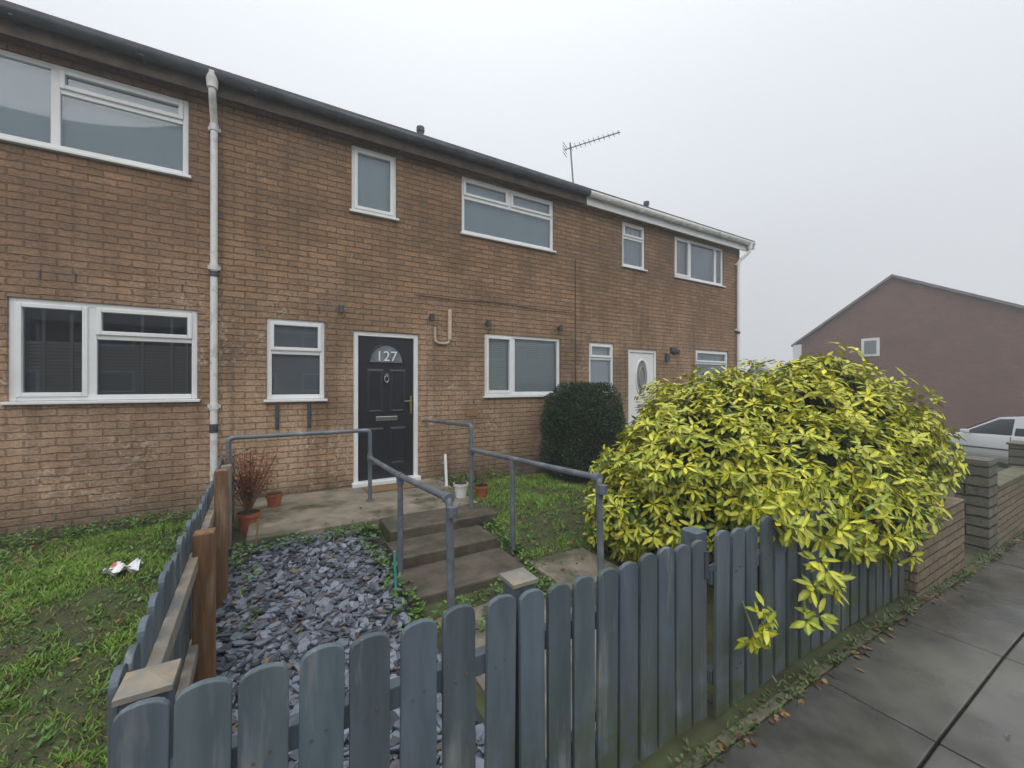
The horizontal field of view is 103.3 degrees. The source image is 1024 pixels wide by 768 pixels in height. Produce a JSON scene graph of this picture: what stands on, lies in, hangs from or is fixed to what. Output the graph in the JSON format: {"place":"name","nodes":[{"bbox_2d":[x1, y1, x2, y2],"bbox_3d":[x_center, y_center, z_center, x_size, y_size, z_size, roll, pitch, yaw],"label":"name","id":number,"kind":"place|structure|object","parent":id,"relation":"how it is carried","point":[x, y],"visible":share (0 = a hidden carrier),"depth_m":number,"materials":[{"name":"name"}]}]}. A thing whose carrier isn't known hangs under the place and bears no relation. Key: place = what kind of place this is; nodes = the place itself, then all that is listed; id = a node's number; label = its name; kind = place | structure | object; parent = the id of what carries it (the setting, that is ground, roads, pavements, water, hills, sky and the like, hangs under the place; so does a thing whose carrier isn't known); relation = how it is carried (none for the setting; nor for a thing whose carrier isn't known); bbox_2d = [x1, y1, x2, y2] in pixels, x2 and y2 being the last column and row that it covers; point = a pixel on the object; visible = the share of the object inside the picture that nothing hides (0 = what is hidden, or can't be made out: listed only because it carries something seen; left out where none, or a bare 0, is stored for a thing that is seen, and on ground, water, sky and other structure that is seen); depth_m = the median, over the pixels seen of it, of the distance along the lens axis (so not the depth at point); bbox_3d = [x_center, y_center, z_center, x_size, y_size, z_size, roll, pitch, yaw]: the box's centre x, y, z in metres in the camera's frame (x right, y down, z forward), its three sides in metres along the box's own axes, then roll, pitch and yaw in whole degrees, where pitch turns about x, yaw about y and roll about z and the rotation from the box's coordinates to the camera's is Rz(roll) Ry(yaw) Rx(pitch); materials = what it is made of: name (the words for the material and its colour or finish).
{"place":"outdoors","nodes":[
{"label":"outdoors","id":0,"kind":"place"},
{"bbox_2d":[0,510,238,767],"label":"lawn","id":1,"kind":"structure","parent":0,"point":[68,689],"depth_m":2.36,"materials":[{"name":"plant"}]},
{"bbox_2d":[101,558,142,576],"bbox_3d":[-3.054,1.443,3.176,0.210,0.093,0.194,0,0,-30],"label":"litter packet","id":2,"kind":"object","parent":1,"relation":"on","point":[119,566],"visible":0.99,"depth_m":3.17},
{"bbox_2d":[6,0,1023,373],"label":"sky","id":3,"kind":"structure","parent":0,"point":[857,144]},
{"bbox_2d":[228,458,1018,767],"bbox_3d":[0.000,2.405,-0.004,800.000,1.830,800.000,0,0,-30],"label":"ground","id":4,"kind":"structure","parent":0,"point":[710,727],"depth_m":2.33,"materials":[{"name":"soil"}]},
{"bbox_2d":[0,34,209,539],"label":"walls","id":5,"kind":"structure","parent":4,"relation":"on","point":[109,233],"depth_m":4.22,"materials":[{"name":"brown brick"}]},
{"bbox_2d":[25,308,30,392],"bbox_3d":[-4.354,-0.320,4.484,1.455,1.045,0.350,0,0,-30],"label":"reveal","id":6,"kind":"object","parent":5,"relation":"attached to","point":[27,324],"depth_m":4.22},
{"bbox_2d":[32,308,191,400],"bbox_3d":[-4.442,-0.319,4.635,1.435,1.045,0.001,0,0,-30],"label":"room","id":7,"kind":"object","parent":6,"relation":"attached to","point":[57,325],"depth_m":4.57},
{"bbox_2d":[0,58,182,170],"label":"curtain","id":8,"kind":"object","parent":5,"relation":"hanging from","point":[25,101],"visible":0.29,"depth_m":4.24,"materials":[{"name":"fabric"}]},
{"bbox_2d":[0,49,188,174],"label":"frame","id":9,"kind":"object","parent":5,"relation":"attached to","point":[58,94],"visible":0.77,"depth_m":4.16,"materials":[{"name":"white plastic"}]},
{"bbox_2d":[59,69,182,119],"bbox_3d":[-4.150,-3.077,4.349,0.980,0.190,0.076,0,0,-30],"label":"sash","id":10,"kind":"object","parent":9,"relation":"attached to","point":[64,76],"visible":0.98,"depth_m":4.30,"materials":[{"name":"white plastic"}]},
{"bbox_2d":[0,136,191,179],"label":"sill","id":11,"kind":"structure","parent":5,"relation":"attached to","point":[77,154],"depth_m":4.16,"materials":[{"name":"white plastic"}]},
{"bbox_2d":[0,399,200,404],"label":"sill","id":12,"kind":"structure","parent":5,"relation":"attached to","point":[93,401],"depth_m":4.18,"materials":[{"name":"white plastic"}]},
{"bbox_2d":[8,297,196,400],"bbox_3d":[-4.247,-0.338,4.303,1.455,1.010,0.070,0,0,-30],"label":"frame","id":13,"kind":"object","parent":5,"relation":"attached to","point":[93,365],"visible":0.88,"depth_m":4.21,"materials":[{"name":"white plastic"}]},
{"bbox_2d":[15,302,191,396],"bbox_3d":[-4.242,-0.333,4.291,1.357,0.920,0.076,0,0,-30],"label":"sash","id":14,"kind":"object","parent":13,"relation":"attached to","point":[20,307],"visible":0.99,"depth_m":4.15,"materials":[{"name":"white plastic"}]},
{"bbox_2d":[25,340,191,394],"bbox_3d":[-4.272,-0.140,4.344,1.395,0.585,0.017,0,0,-30],"label":"blind","id":15,"kind":"object","parent":13,"relation":"attached to","point":[157,372],"visible":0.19,"depth_m":4.35,"materials":[{"name":"grey"}]},
{"bbox_2d":[42,309,187,393],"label":"blind tapes","id":16,"kind":"object","parent":15,"relation":"attached to","point":[72,344],"visible":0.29,"depth_m":4.44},
{"bbox_2d":[0,0,210,68],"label":"roof","id":17,"kind":"structure","parent":5,"relation":"on","point":[95,30],"depth_m":4.03,"materials":[{"name":"concrete"}]},
{"bbox_2d":[0,16,207,93],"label":"fascia","id":18,"kind":"structure","parent":17,"relation":"attached to","point":[49,39],"depth_m":4.10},
{"bbox_2d":[0,2,209,78],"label":"gutter","id":19,"kind":"object","parent":18,"relation":"attached to","point":[71,31],"visible":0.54,"depth_m":4.02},
{"bbox_2d":[206,69,220,480],"bbox_3d":[-3.381,-1.017,4.576,0.126,4.890,0.288,0,0,-30],"label":"downpipe","id":20,"kind":"object","parent":5,"relation":"attached to","point":[214,405],"visible":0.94,"depth_m":4.62,"materials":[{"name":"plastic"}]},
{"bbox_2d":[107,454,234,767],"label":"picket fence","id":21,"kind":"object","parent":4,"relation":"on","point":[185,602],"visible":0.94,"depth_m":2.03,"materials":[{"name":"grey paint"}]},
{"bbox_2d":[217,449,279,535],"bbox_3d":[-2.625,1.065,4.060,0.550,0.865,0.543,0,0,-30],"label":"potted plant","id":22,"kind":"object","parent":4,"relation":"on","point":[247,516],"visible":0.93,"depth_m":4.02,"materials":[{"name":"plant"}]},
{"bbox_2d":[226,428,457,609],"bbox_3d":[-1.268,1.115,3.801,1.312,1.185,3.065,0,0,-56],"label":"handrail","id":23,"kind":"object","parent":4,"relation":"on","point":[448,499],"visible":0.88,"depth_m":3.33,"materials":[{"name":"metal"}]},
{"bbox_2d":[216,532,484,759],"bbox_3d":[-1.188,1.577,2.575,1.240,0.180,3.150,0,0,-30],"label":"slate bed base","id":24,"kind":"object","parent":4,"relation":"on","point":[479,718],"visible":0.06,"depth_m":2.93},
{"bbox_2d":[216,527,483,767],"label":"slate chippings","id":25,"kind":"object","parent":24,"relation":"on","point":[274,639],"visible":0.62,"depth_m":2.79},
{"bbox_2d":[246,477,476,544],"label":"concrete porch slab","id":26,"kind":"structure","parent":4,"relation":"on","point":[336,508],"depth_m":4.51,"materials":[{"name":"concrete"}]},
{"bbox_2d":[265,491,283,506],"bbox_3d":[-2.708,1.314,4.612,0.185,0.144,0.185,0,0,-30],"label":"plant pot","id":27,"kind":"object","parent":26,"relation":"on","point":[274,499],"visible":0.98,"depth_m":4.56,"materials":[{"name":"ceramic"}]},
{"bbox_2d":[352,475,420,487],"bbox_3d":[-1.761,1.365,5.704,0.940,0.060,0.165,0,0,-30],"label":"threshold","id":28,"kind":"object","parent":26,"relation":"on","point":[382,481],"visible":0.71,"depth_m":5.60,"materials":[{"name":"white plastic"}]},
{"bbox_2d":[364,482,415,492],"bbox_3d":[-1.599,1.379,5.408,0.680,0.016,0.290,0,0,-30],"label":"doormat","id":29,"kind":"object","parent":26,"relation":"on","point":[385,488],"visible":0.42,"depth_m":5.37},
{"bbox_2d":[453,481,467,497],"bbox_3d":[-0.631,1.302,4.984,0.185,0.174,0.185,0,0,-30],"label":"white bucket","id":30,"kind":"object","parent":26,"relation":"on","point":[460,487],"visible":1,"depth_m":4.92,"materials":[{"name":"white plastic"}]},
{"bbox_2d":[216,469,554,647],"bbox_3d":[-0.949,1.525,3.728,3.093,0.394,5.435,0,0,-10],"label":"ivy and weeds","id":31,"kind":"object","parent":4,"relation":"on","point":[416,611],"visible":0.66,"depth_m":3.45,"materials":[{"name":"green plant"}]},
{"bbox_2d":[216,97,580,509],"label":"walls","id":32,"kind":"structure","parent":4,"relation":"on","point":[297,240],"depth_m":5.46,"materials":[{"name":"brown brick"}]},
{"bbox_2d":[267,318,323,398],"bbox_3d":[-2.757,-0.314,5.177,0.650,1.005,0.070,0,0,-30],"label":"frame","id":33,"kind":"object","parent":32,"relation":"attached to","point":[296,396],"visible":0.9,"depth_m":5.15,"materials":[{"name":"white plastic"}]},
{"bbox_2d":[270,321,320,351],"bbox_3d":[-2.751,-0.600,5.166,0.575,0.357,0.076,0,0,-30],"label":"sash","id":34,"kind":"object","parent":33,"relation":"attached to","point":[317,326],"visible":0.99,"depth_m":5.12,"materials":[{"name":"white plastic"}]},
{"bbox_2d":[264,399,327,401],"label":"sill","id":35,"kind":"structure","parent":32,"relation":"attached to","point":[289,400],"depth_m":5.07,"materials":[{"name":"white plastic"}]},
{"bbox_2d":[272,325,322,398],"bbox_3d":[-2.780,-0.296,5.216,0.630,1.040,0.001,0,0,-30],"label":"roller blind","id":36,"kind":"object","parent":32,"relation":"attached to","point":[295,374],"visible":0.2,"depth_m":5.21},
{"bbox_2d":[358,155,388,211],"bbox_3d":[-1.962,-2.777,5.712,0.582,0.925,0.019,0,0,-30],"label":"curtain","id":37,"kind":"object","parent":32,"relation":"hanging from","point":[373,183],"visible":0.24,"depth_m":5.72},
{"bbox_2d":[352,145,395,217],"bbox_3d":[-1.934,-2.795,5.665,0.602,0.890,0.070,0,0,-30],"label":"frame","id":38,"kind":"object","parent":32,"relation":"attached to","point":[394,197],"visible":0.5,"depth_m":5.64,"materials":[{"name":"white plastic"}]},
{"bbox_2d":[354,148,393,215],"bbox_3d":[-1.927,-2.795,5.653,0.524,0.810,0.076,0,0,-30],"label":"sash","id":39,"kind":"object","parent":38,"relation":"attached to","point":[357,152],"visible":0.86,"depth_m":5.63,"materials":[{"name":"white plastic"}]},
{"bbox_2d":[349,209,398,221],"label":"sill","id":40,"kind":"structure","parent":32,"relation":"attached to","point":[374,215],"depth_m":5.57,"materials":[{"name":"white plastic"}]},
{"bbox_2d":[353,331,417,482],"bbox_3d":[-1.783,0.323,5.745,0.901,2.095,0.075,0,0,-30],"label":"frame","id":41,"kind":"object","parent":32,"relation":"attached to","point":[356,334],"visible":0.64,"depth_m":5.68,"materials":[{"name":"white plastic"}]},
{"bbox_2d":[358,336,412,480],"bbox_3d":[-1.790,0.338,5.757,0.761,1.988,0.043,0,0,-30],"label":"leaf","id":42,"kind":"object","parent":41,"relation":"attached to","point":[367,346],"visible":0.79,"depth_m":5.72,"materials":[{"name":"black paint"}]},
{"bbox_2d":[366,369,405,466],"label":"raised panels","id":43,"kind":"object","parent":42,"relation":"attached to","point":[397,404],"visible":0.88,"depth_m":5.76,"materials":[{"name":"black paint"}]},
{"bbox_2d":[370,345,402,362],"bbox_3d":[-1.776,-0.429,5.732,0.470,0.258,0.001,0,0,-30],"label":"fanlight glass","id":44,"kind":"object","parent":42,"relation":"in","point":[383,355],"visible":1,"depth_m":5.72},
{"bbox_2d":[217,97,577,202],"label":"soffit","id":45,"kind":"structure","parent":32,"relation":"attached to","point":[385,146],"depth_m":5.63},
{"bbox_2d":[211,66,590,189],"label":"roof","id":46,"kind":"structure","parent":32,"relation":"on","point":[291,93],"depth_m":5.39,"materials":[{"name":"concrete"}]},
{"bbox_2d":[216,83,586,204],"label":"fascia","id":47,"kind":"structure","parent":46,"relation":"attached to","point":[229,93],"depth_m":5.50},
{"bbox_2d":[212,69,590,195],"bbox_3d":[-0.977,-3.423,5.897,5.489,0.086,0.120,0,0,-30],"label":"gutter","id":48,"kind":"object","parent":47,"relation":"attached to","point":[267,92],"visible":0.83,"depth_m":5.40,"materials":[{"name":"plastic"}]},
{"bbox_2d":[563,130,619,182],"bbox_3d":[1.413,-3.872,7.198,1.018,1.073,0.200,0,0,29],"label":"tv aerial","id":49,"kind":"object","parent":46,"relation":"on","point":[570,148],"visible":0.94,"depth_m":7.33,"materials":[{"name":"grey metal"}]},
{"bbox_2d":[338,305,562,330],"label":"wall lights","id":50,"kind":"object","parent":32,"relation":"attached to","point":[432,317],"depth_m":5.94},
{"bbox_2d":[464,184,547,247],"bbox_3d":[-0.077,-2.776,6.818,1.740,0.925,0.019,0,0,-30],"label":"curtain","id":51,"kind":"object","parent":32,"relation":"hanging from","point":[486,220],"visible":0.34,"depth_m":6.79,"materials":[{"name":"fabric"}]},
{"bbox_2d":[462,176,552,249],"bbox_3d":[-0.050,-2.793,6.771,1.760,0.890,0.070,0,0,-30],"label":"frame","id":52,"kind":"object","parent":32,"relation":"attached to","point":[508,208],"visible":0.62,"depth_m":6.74,"materials":[{"name":"white plastic"}]},
{"bbox_2d":[463,179,551,216],"bbox_3d":[-0.043,-3.073,6.760,1.684,0.250,0.076,0,0,-30],"label":"sash","id":53,"kind":"object","parent":52,"relation":"attached to","point":[505,193],"visible":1,"depth_m":6.70,"materials":[{"name":"white plastic"}]},
{"bbox_2d":[460,231,556,252],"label":"sill","id":54,"kind":"structure","parent":32,"relation":"attached to","point":[504,241],"depth_m":6.64,"materials":[{"name":"white plastic"}]},
{"bbox_2d":[485,333,558,395],"bbox_3d":[0.183,-0.313,6.903,1.509,1.000,0.070,0,0,-30],"label":"frame","id":55,"kind":"object","parent":32,"relation":"attached to","point":[555,340],"visible":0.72,"depth_m":6.86,"materials":[{"name":"white plastic"}]},
{"bbox_2d":[486,336,511,392],"bbox_3d":[-0.223,-0.314,6.649,0.473,0.922,0.076,0,0,-30],"label":"sash","id":56,"kind":"object","parent":55,"relation":"attached to","point":[509,339],"visible":0.98,"depth_m":6.66,"materials":[{"name":"white plastic"}]},
{"bbox_2d":[489,339,554,391],"bbox_3d":[0.158,-0.310,6.944,1.449,0.964,0.017,0,0,-30],"label":"blind","id":57,"kind":"object","parent":55,"relation":"attached to","point":[531,375],"visible":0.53,"depth_m":6.98,"materials":[{"name":"white"}]},
{"bbox_3d":[0.077,-0.295,7.084,1.509,1.035,0.350,0,0,-30],"label":"inner reveal","id":58,"kind":"object","parent":32,"relation":"attached to","visible":0},
{"bbox_2d":[489,339,554,395],"bbox_3d":[0.140,-0.295,6.976,1.489,1.035,0.001,0,0,-30],"label":"room","id":59,"kind":"object","parent":58,"relation":"attached to","point":[515,351],"visible":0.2,"depth_m":7.11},
{"bbox_2d":[380,502,527,607],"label":"garden steps","id":60,"kind":"structure","parent":4,"relation":"on","point":[481,560],"depth_m":3.67,"materials":[{"name":"concrete"}]},
{"bbox_2d":[110,492,903,767],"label":"picket fence","id":61,"kind":"object","parent":4,"relation":"on","point":[155,725],"visible":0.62,"depth_m":1.25,"materials":[{"name":"grey paint"}]},
{"bbox_2d":[518,540,716,767],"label":"garden gate","id":62,"kind":"structure","parent":61,"relation":"attached to","point":[646,618],"depth_m":1.65,"materials":[{"name":"grey paint"}]},
{"bbox_2d":[423,418,607,572],"bbox_3d":[-0.321,1.077,4.360,0.068,1.262,3.733,0,0,-31],"label":"handrail","id":63,"kind":"object","parent":4,"relation":"on","point":[601,489],"visible":0.91,"depth_m":3.67,"materials":[{"name":"metal"}]},
{"bbox_2d":[437,586,595,767],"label":"garden path","id":64,"kind":"structure","parent":4,"relation":"on","point":[479,642],"depth_m":2.59,"materials":[{"name":"concrete"}]},
{"bbox_2d":[529,547,618,596],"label":"garden path","id":65,"kind":"structure","parent":4,"relation":"on","point":[569,575],"depth_m":3.58,"materials":[{"name":"concrete"}]},
{"bbox_2d":[581,204,739,452],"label":"walls","id":66,"kind":"structure","parent":4,"relation":"on","point":[659,309],"depth_m":8.42,"materials":[{"name":"brown brick"}]},
{"bbox_2d":[589,342,612,391],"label":"frame","id":67,"kind":"object","parent":66,"relation":"attached to","point":[610,360],"visible":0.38,"depth_m":7.88,"materials":[{"name":"white plastic"}]},
{"bbox_2d":[590,347,608,386],"bbox_3d":[1.659,-0.291,7.825,0.572,0.930,0.017,0,0,-30],"label":"blind","id":68,"kind":"object","parent":67,"relation":"attached to","point":[597,374],"visible":0.38,"depth_m":7.85,"materials":[{"name":"white"}]},
{"bbox_2d":[590,344,611,357],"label":"sash","id":69,"kind":"object","parent":67,"relation":"attached to","point":[609,347],"visible":0.91,"depth_m":7.77,"materials":[{"name":"white plastic"}]},
{"bbox_2d":[623,228,639,266],"bbox_3d":[2.406,-2.773,8.274,0.630,0.925,0.018,0,0,-30],"label":"curtain","id":70,"kind":"object","parent":66,"relation":"hanging from","point":[631,253],"visible":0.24,"depth_m":8.30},
{"bbox_2d":[622,221,643,268],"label":"frame","id":71,"kind":"object","parent":66,"relation":"attached to","point":[641,242],"visible":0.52,"depth_m":8.29,"materials":[{"name":"white plastic"}]},
{"bbox_2d":[623,223,642,239],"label":"sash","id":72,"kind":"object","parent":71,"relation":"attached to","point":[640,230],"visible":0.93,"depth_m":8.21,"materials":[{"name":"white plastic"}]},
{"bbox_2d":[628,349,655,427],"bbox_3d":[2.658,0.335,8.351,0.843,2.080,0.075,0,0,-30],"label":"frame","id":73,"kind":"object","parent":66,"relation":"attached to","point":[653,352],"visible":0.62,"depth_m":8.23,"materials":[{"name":"white plastic"}]},
{"bbox_2d":[630,353,652,425],"bbox_3d":[2.653,0.367,8.359,0.703,2.005,0.053,0,0,-30],"label":"leaf","id":74,"kind":"object","parent":73,"relation":"attached to","point":[635,358],"visible":0.39,"depth_m":8.25,"materials":[{"name":"white plastic"}]},
{"bbox_2d":[637,361,646,393],"bbox_3d":[2.669,-0.136,8.334,0.340,0.720,0.001,0,0,-30],"label":"oval glass","id":75,"kind":"object","parent":74,"relation":"in","point":[641,363],"visible":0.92,"depth_m":8.33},
{"bbox_2d":[591,189,753,241],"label":"roof","id":76,"kind":"structure","parent":66,"relation":"on","point":[668,214],"depth_m":8.28,"materials":[{"name":"concrete"}]},
{"bbox_2d":[587,196,747,251],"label":"fascia","id":77,"kind":"structure","parent":76,"relation":"attached to","point":[610,207],"depth_m":8.36,"materials":[{"name":"white plastic"}]},
{"bbox_2d":[589,190,755,246],"bbox_3d":[3.663,-3.418,8.620,5.262,0.086,0.120,0,0,-30],"label":"gutter","id":78,"kind":"object","parent":77,"relation":"attached to","point":[626,204],"visible":0.81,"depth_m":8.26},
{"bbox_2d":[675,236,721,284],"bbox_3d":[4.273,-2.789,9.308,1.781,0.890,0.070,0,0,-30],"label":"frame","id":79,"kind":"object","parent":66,"relation":"attached to","point":[714,250],"visible":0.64,"depth_m":9.57,"materials":[{"name":"white plastic"}]},
{"bbox_2d":[675,238,689,277],"bbox_3d":[3.756,-2.789,8.989,0.485,0.810,0.076,0,0,-30],"label":"sash","id":80,"kind":"object","parent":79,"relation":"attached to","point":[687,243],"visible":0.66,"depth_m":9.06,"materials":[{"name":"white plastic"}]},
{"bbox_2d":[696,353,722,382],"bbox_3d":[4.634,-0.273,9.579,1.229,1.020,0.019,0,0,-30],"label":"window","id":81,"kind":"structure","parent":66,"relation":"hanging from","point":[710,357],"depth_m":9.59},
{"bbox_2d":[718,252,718,282],"bbox_3d":[4.167,-2.771,9.489,1.781,0.925,0.350,0,0,-30],"label":"reveal","id":82,"kind":"object","parent":66,"relation":"attached to","point":[718,267],"depth_m":9.82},
{"bbox_2d":[677,242,717,282],"bbox_3d":[4.230,-2.771,9.381,1.761,0.925,0.001,0,0,-30],"label":"window glass","id":83,"kind":"object","parent":82,"relation":"attached to","point":[701,263],"visible":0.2,"depth_m":9.45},
{"bbox_2d":[735,242,752,368],"bbox_3d":[5.668,-1.008,9.906,0.408,4.890,0.130,0,0,14],"label":"downpipe","id":84,"kind":"object","parent":66,"relation":"attached to","point":[737,264],"visible":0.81,"depth_m":9.88,"materials":[{"name":"white plastic"}]},
{"bbox_2d":[667,531,1023,767],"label":"pavement weeds","id":85,"kind":"object","parent":4,"relation":"on","point":[850,642],"visible":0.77,"depth_m":2.42,"materials":[{"name":"green plant"}]},
{"bbox_2d":[675,536,1020,767],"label":"pavement edging","id":86,"kind":"object","parent":4,"relation":"on","point":[820,671],"visible":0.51,"depth_m":2.20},
{"bbox_2d":[800,277,1023,438],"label":"walls","id":87,"kind":"structure","parent":4,"relation":"on","point":[962,355],"depth_m":17.57,"materials":[{"name":"red brick"}]},
{"bbox_2d":[861,337,879,356],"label":"window frame","id":88,"kind":"object","parent":87,"relation":"attached to","point":[877,346],"visible":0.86,"depth_m":19.59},
{"bbox_2d":[864,340,875,353],"bbox_3d":[17.388,-1.786,19.659,0.030,0.640,0.460,0,0,-30],"label":"window glass","id":89,"kind":"object","parent":88,"relation":"in","point":[869,347],"visible":1,"depth_m":19.64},
{"bbox_2d":[791,274,1023,346],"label":"roof","id":90,"kind":"structure","parent":87,"relation":"on","point":[875,287],"depth_m":18.79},
{"bbox_2d":[904,496,964,596],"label":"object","id":91,"kind":"structure","parent":4,"relation":"on","point":[943,555],"depth_m":3.59,"materials":[{"name":"brick"}]},
{"bbox_2d":[955,455,997,553],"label":"gate pier","id":92,"kind":"structure","parent":4,"relation":"on","point":[977,490],"depth_m":4.45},
{"bbox_2d":[939,416,1023,460],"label":"parked car","id":93,"kind":"object","parent":4,"relation":"on","point":[990,438],"visible":0.56,"depth_m":11.73,"materials":[{"name":"grey paint"}]},
{"bbox_2d":[998,476,1023,547],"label":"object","id":94,"kind":"structure","parent":4,"relation":"on","point":[1010,510],"depth_m":4.88,"materials":[{"name":"brick"}]},
{"bbox_2d":[998,466,1023,488],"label":"coping","id":95,"kind":"object","parent":94,"relation":"on","point":[1009,475],"visible":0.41,"depth_m":5.08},
{"bbox_2d":[1006,440,1023,467],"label":"gate pier","id":96,"kind":"structure","parent":4,"relation":"on","point":[1015,452],"depth_m":5.64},
{"bbox_2d":[448,471,968,702],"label":"lawn","id":97,"kind":"structure","parent":0,"point":[571,524],"depth_m":4.43,"materials":[{"name":"plant"}]},
{"bbox_2d":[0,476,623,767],"bbox_3d":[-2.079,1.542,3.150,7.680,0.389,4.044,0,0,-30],"label":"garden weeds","id":98,"kind":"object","parent":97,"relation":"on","point":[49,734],"visible":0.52,"depth_m":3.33,"materials":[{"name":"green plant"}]},
{"bbox_2d":[473,484,488,498],"bbox_3d":[-0.404,1.397,5.268,0.196,0.164,0.196,0,0,-30],"label":"terracotta plant pot","id":99,"kind":"object","parent":97,"relation":"on","point":[480,491],"visible":0.95,"depth_m":5.20,"materials":[{"name":"ceramic"}]},
{"bbox_2d":[466,472,652,566],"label":"lawn grass","id":100,"kind":"structure","parent":97,"relation":"on","point":[530,496],"depth_m":5.12,"materials":[{"name":"plant"}]},
{"bbox_2d":[538,381,626,482],"bbox_3d":[1.187,0.808,6.727,1.432,1.726,1.160,0,0,-30],"label":"clipped evergreen bush","id":101,"kind":"object","parent":97,"relation":"on","point":[582,423],"visible":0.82,"depth_m":6.33,"materials":[{"name":"green plant"}]},
{"bbox_2d":[578,340,970,656],"bbox_3d":[2.259,0.680,3.950,4.148,2.173,2.694,0,0,-30],"label":"variegated laurel bush","id":102,"kind":"object","parent":97,"relation":"on","point":[726,451],"visible":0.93,"depth_m":3.23,"materials":[{"name":"yellow plant"}]},
{"bbox_2d":[704,541,1023,767],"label":"pavement","id":103,"kind":"structure","parent":0,"point":[939,684],"depth_m":2.15,"materials":[{"name":"concrete"}]},
{"bbox_2d":[0,473,1023,767],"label":"fallen leaves","id":104,"kind":"object","parent":103,"relation":"on","point":[740,739],"visible":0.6,"depth_m":2.62,"materials":[{"name":"brown plant"}]},
{"bbox_3d":[4.680,0.221,9.501,1.309,0.032,0.140,0,0,-30],"label":"sill","id":105,"kind":"object","parent":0,"visible":0},
{"bbox_2d":[696,350,726,370],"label":"frame","id":106,"kind":"object","parent":105,"relation":"on","point":[723,364],"visible":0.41,"depth_m":9.54,"materials":[{"name":"white plastic"}]},
{"bbox_2d":[696,351,726,362],"bbox_3d":[4.668,-0.624,9.521,1.170,0.242,0.076,0,0,-30],"label":"sash","id":107,"kind":"object","parent":106,"relation":"attached to","point":[724,357],"visible":0.72,"depth_m":9.52,"materials":[{"name":"white plastic"}]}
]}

